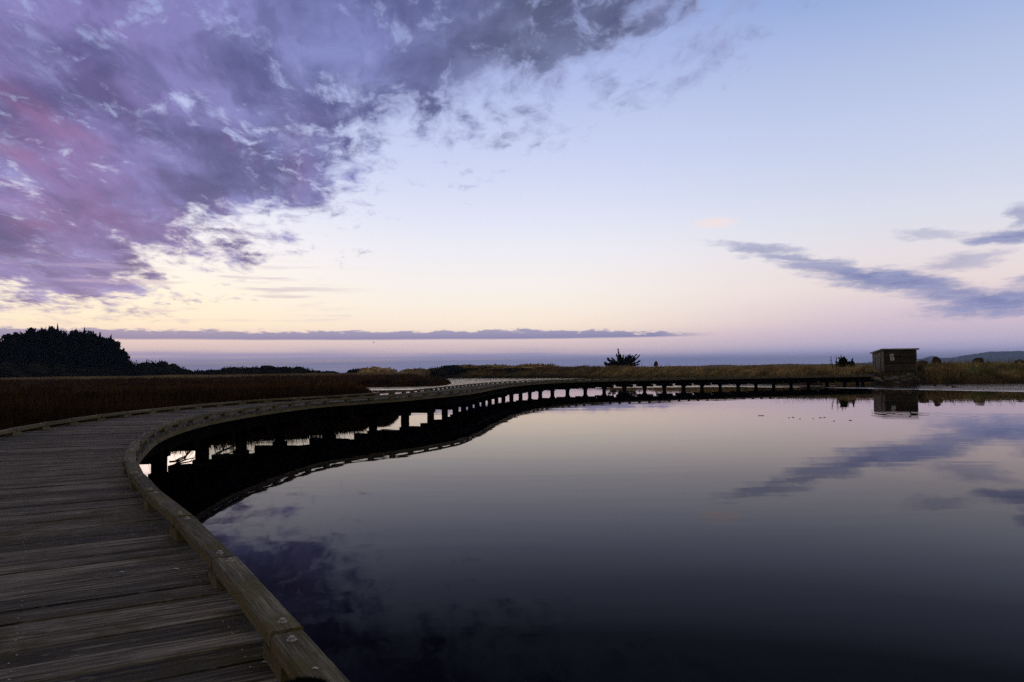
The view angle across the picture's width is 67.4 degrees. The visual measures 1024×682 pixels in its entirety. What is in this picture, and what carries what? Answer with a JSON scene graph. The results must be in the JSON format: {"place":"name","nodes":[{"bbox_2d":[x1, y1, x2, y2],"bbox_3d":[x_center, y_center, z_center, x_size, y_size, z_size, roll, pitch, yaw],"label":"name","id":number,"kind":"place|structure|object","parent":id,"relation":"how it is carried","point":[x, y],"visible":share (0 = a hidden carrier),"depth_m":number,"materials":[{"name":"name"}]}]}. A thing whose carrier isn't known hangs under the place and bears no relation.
{"place":"outdoors","nodes":[
{"label":"outdoors","id":0,"kind":"place"},
{"bbox_2d":[0,0,1023,372],"label":"sky","id":1,"kind":"structure","parent":0,"point":[193,185],"materials":[{"name":"blue"}]},
{"bbox_2d":[140,377,1023,681],"bbox_3d":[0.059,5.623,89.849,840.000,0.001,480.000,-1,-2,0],"label":"water","id":2,"kind":"structure","parent":0,"point":[726,533],"depth_m":9.98,"materials":[{"name":"blue liquid"}]},
{"bbox_2d":[169,438,214,466],"bbox_3d":[-7.152,2.610,17.514,1.217,0.943,1.178,-1,-2,0],"label":"dead branch","id":3,"kind":"object","parent":2,"relation":"in","point":[179,462],"visible":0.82,"depth_m":17.53,"materials":[{"name":"wood"}]},
{"bbox_2d":[215,430,263,457],"bbox_3d":[-6.835,2.697,19.491,1.090,1.062,1.382,-2,-3,34],"label":"dead branch","id":4,"kind":"object","parent":2,"relation":"in","point":[221,451],"visible":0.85,"depth_m":19.35,"materials":[{"name":"wood"}]},
{"bbox_2d":[305,362,1022,423],"bbox_3d":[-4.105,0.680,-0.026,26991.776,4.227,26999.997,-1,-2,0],"label":"ground","id":5,"kind":"structure","parent":0,"point":[886,374],"depth_m":100.94,"materials":[{"name":"soil"}]},
{"bbox_2d":[0,327,35,363],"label":"cypress tree","id":6,"kind":"object","parent":5,"relation":"on","point":[7,340],"visible":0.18,"depth_m":336.29,"materials":[{"name":"green plant"}]},
{"bbox_2d":[0,360,54,377],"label":"scrub bush","id":7,"kind":"object","parent":5,"relation":"on","point":[30,369],"visible":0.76,"depth_m":308.61,"materials":[{"name":"green plant"}]},
{"bbox_2d":[9,326,55,366],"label":"cypress tree","id":8,"kind":"object","parent":5,"relation":"on","point":[28,348],"visible":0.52,"depth_m":330.34,"materials":[{"name":"green plant"}]},
{"bbox_2d":[36,326,56,332],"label":"cypress tree","id":9,"kind":"object","parent":5,"relation":"on","point":[52,328],"visible":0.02,"depth_m":352.75,"materials":[{"name":"green plant"}]},
{"bbox_2d":[43,323,89,367],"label":"cypress tree","id":10,"kind":"object","parent":5,"relation":"on","point":[64,348],"visible":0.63,"depth_m":333.02,"materials":[{"name":"green plant"}]},
{"bbox_2d":[55,366,114,376],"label":"scrub bush","id":11,"kind":"object","parent":5,"relation":"on","point":[84,371],"visible":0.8,"depth_m":308.61,"materials":[{"name":"green plant"}]},
{"bbox_2d":[75,326,100,337],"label":"cypress tree","id":12,"kind":"object","parent":5,"relation":"on","point":[91,334],"visible":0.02,"depth_m":345.21,"materials":[{"name":"green plant"}]},
{"bbox_2d":[104,335,120,352],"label":"cypress tree","id":13,"kind":"object","parent":5,"relation":"on","point":[114,344],"visible":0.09,"depth_m":340.54,"materials":[{"name":"green plant"}]},
{"bbox_2d":[99,367,127,375],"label":"scrub bush","id":14,"kind":"object","parent":5,"relation":"on","point":[112,370],"visible":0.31,"depth_m":319.91,"materials":[{"name":"green plant"}]},
{"bbox_2d":[103,347,129,368],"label":"cypress tree","id":15,"kind":"object","parent":5,"relation":"on","point":[113,358],"visible":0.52,"depth_m":332.58,"materials":[{"name":"green plant"}]},
{"bbox_2d":[114,358,138,375],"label":"cypress tree","id":16,"kind":"object","parent":5,"relation":"on","point":[128,367],"visible":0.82,"depth_m":328.15,"materials":[{"name":"green plant"}]},
{"bbox_2d":[134,360,159,375],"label":"scrub bush","id":17,"kind":"object","parent":5,"relation":"on","point":[144,368],"visible":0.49,"depth_m":337.20,"materials":[{"name":"green plant"}]},
{"bbox_2d":[144,359,168,367],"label":"scrub bush","id":18,"kind":"object","parent":5,"relation":"on","point":[161,362],"visible":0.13,"depth_m":347.48,"materials":[{"name":"green plant"}]},
{"bbox_2d":[149,362,187,375],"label":"scrub bush","id":19,"kind":"object","parent":5,"relation":"on","point":[172,369],"visible":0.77,"depth_m":337.75,"materials":[{"name":"green plant"}]},
{"bbox_2d":[185,368,193,374],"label":"scrub bush","id":20,"kind":"object","parent":5,"relation":"on","point":[189,372],"visible":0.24,"depth_m":349.34,"materials":[{"name":"green plant"}]},
{"bbox_2d":[193,369,206,373],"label":"scrub bush","id":21,"kind":"object","parent":5,"relation":"on","point":[197,371],"visible":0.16,"depth_m":368.69,"materials":[{"name":"green plant"}]},
{"bbox_2d":[196,369,217,374],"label":"scrub bush","id":22,"kind":"object","parent":5,"relation":"on","point":[209,372],"visible":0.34,"depth_m":359.72,"materials":[{"name":"green plant"}]},
{"bbox_2d":[2,369,424,380],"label":"pale grass","id":23,"kind":"structure","parent":5,"relation":"on","point":[420,372],"depth_m":252.62,"materials":[{"name":"beige plant"}]},
{"bbox_2d":[0,372,450,436],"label":"marsh rushes","id":24,"kind":"object","parent":5,"relation":"on","point":[24,402],"visible":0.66,"depth_m":46.40,"materials":[{"name":"brown plant"}]},
{"bbox_2d":[213,365,252,374],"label":"scrub bush","id":25,"kind":"object","parent":5,"relation":"on","point":[231,370],"visible":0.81,"depth_m":353.28,"materials":[{"name":"green plant"}]},
{"bbox_2d":[239,366,258,370],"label":"scrub bush","id":26,"kind":"object","parent":5,"relation":"on","point":[253,367],"visible":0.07,"depth_m":369.75,"materials":[{"name":"green plant"}]},
{"bbox_2d":[248,365,275,373],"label":"scrub bush","id":27,"kind":"object","parent":5,"relation":"on","point":[261,369],"visible":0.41,"depth_m":361.54,"materials":[{"name":"green plant"}]},
{"bbox_2d":[263,366,301,373],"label":"scrub bush","id":28,"kind":"object","parent":5,"relation":"on","point":[282,370],"visible":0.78,"depth_m":353.51,"materials":[{"name":"green plant"}]},
{"bbox_2d":[291,366,313,371],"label":"scrub bush","id":29,"kind":"object","parent":5,"relation":"on","point":[302,369],"visible":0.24,"depth_m":368.54,"materials":[{"name":"green plant"}]},
{"bbox_2d":[302,370,323,373],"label":"scrub bush","id":30,"kind":"object","parent":5,"relation":"on","point":[311,371],"visible":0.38,"depth_m":361.38,"materials":[{"name":"green plant"}]},
{"bbox_2d":[315,370,338,373],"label":"scrub bush","id":31,"kind":"object","parent":5,"relation":"on","point":[326,371],"visible":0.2,"depth_m":356.24,"materials":[{"name":"green plant"}]},
{"bbox_2d":[345,368,360,373],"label":"grassy tussock","id":32,"kind":"object","parent":5,"relation":"on","point":[353,370],"visible":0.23,"depth_m":326.10,"materials":[{"name":"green plant"}]},
{"bbox_2d":[357,366,380,372],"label":"grassy tussock","id":33,"kind":"object","parent":5,"relation":"on","point":[368,370],"visible":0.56,"depth_m":320.01,"materials":[{"name":"brown plant"}]},
{"bbox_2d":[374,367,396,372],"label":"grassy tussock","id":34,"kind":"object","parent":5,"relation":"on","point":[384,370],"visible":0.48,"depth_m":311.05,"materials":[{"name":"brown plant"}]},
{"bbox_2d":[399,367,426,372],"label":"grassy tussock","id":35,"kind":"object","parent":5,"relation":"on","point":[409,370],"visible":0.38,"depth_m":303.46,"materials":[{"name":"brown plant"}]},
{"bbox_2d":[0,374,873,681],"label":"boardwalk","id":36,"kind":"structure","parent":5,"relation":"on","point":[102,534],"depth_m":4.37,"materials":[{"name":"wood"}]},
{"bbox_2d":[430,365,465,374],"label":"scrub bush","id":37,"kind":"object","parent":5,"relation":"on","point":[450,369],"visible":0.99,"depth_m":275.46,"materials":[{"name":"green plant"}]},
{"bbox_2d":[457,364,478,368],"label":"grassy tussock","id":38,"kind":"object","parent":5,"relation":"on","point":[469,366],"visible":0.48,"depth_m":277.14,"materials":[{"name":"brown plant"}]},
{"bbox_2d":[477,363,512,370],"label":"grassy tussock","id":39,"kind":"object","parent":5,"relation":"on","point":[483,367],"visible":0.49,"depth_m":272.91,"materials":[{"name":"brown plant"}]},
{"bbox_2d":[489,365,513,369],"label":"grassy tussock","id":40,"kind":"object","parent":5,"relation":"on","point":[497,367],"visible":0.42,"depth_m":266.15,"materials":[{"name":"brown plant"}]},
{"bbox_2d":[502,363,556,369],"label":"grassy tussock","id":41,"kind":"object","parent":5,"relation":"on","point":[525,366],"visible":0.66,"depth_m":258.36,"materials":[{"name":"brown plant"}]},
{"bbox_2d":[604,348,640,366],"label":"spiky tree","id":42,"kind":"object","parent":5,"relation":"on","point":[623,361],"visible":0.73,"depth_m":243.62,"materials":[{"name":"green plant"}]},
{"bbox_2d":[417,355,1023,383],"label":"dune grass","id":43,"kind":"structure","parent":5,"relation":"on","point":[962,372],"depth_m":114.64,"materials":[{"name":"plant"}]},
{"bbox_2d":[830,355,841,366],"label":"stalk plant","id":44,"kind":"object","parent":5,"relation":"on","point":[836,361],"visible":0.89,"depth_m":107.81,"materials":[{"name":"green plant"}]},
{"bbox_2d":[837,356,848,367],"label":"scrub bush","id":45,"kind":"object","parent":5,"relation":"on","point":[844,362],"visible":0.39,"depth_m":109.65,"materials":[{"name":"green plant"}]},
{"bbox_2d":[847,358,854,366],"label":"scrub bush","id":46,"kind":"object","parent":5,"relation":"on","point":[851,362],"visible":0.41,"depth_m":109.73,"materials":[{"name":"green plant"}]},
{"bbox_2d":[870,348,918,372],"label":"shed","id":47,"kind":"structure","parent":5,"relation":"on","point":[898,359],"depth_m":101.72,"materials":[{"name":"brown wood"}]},
{"bbox_2d":[932,356,940,363],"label":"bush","id":48,"kind":"object","parent":5,"relation":"on","point":[935,359],"visible":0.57,"depth_m":108.65,"materials":[{"name":"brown plant"}]},
{"bbox_2d":[855,351,1023,363],"bbox_3d":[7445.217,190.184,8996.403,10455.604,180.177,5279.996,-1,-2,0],"label":"hills","id":49,"kind":"structure","parent":0,"point":[1003,354],"depth_m":8391.17,"materials":[{"name":"soil"}]},
{"bbox_2d":[972,358,983,363],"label":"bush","id":50,"kind":"object","parent":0,"point":[979,359],"visible":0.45,"depth_m":106.48,"materials":[{"name":"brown plant"}]}
]}

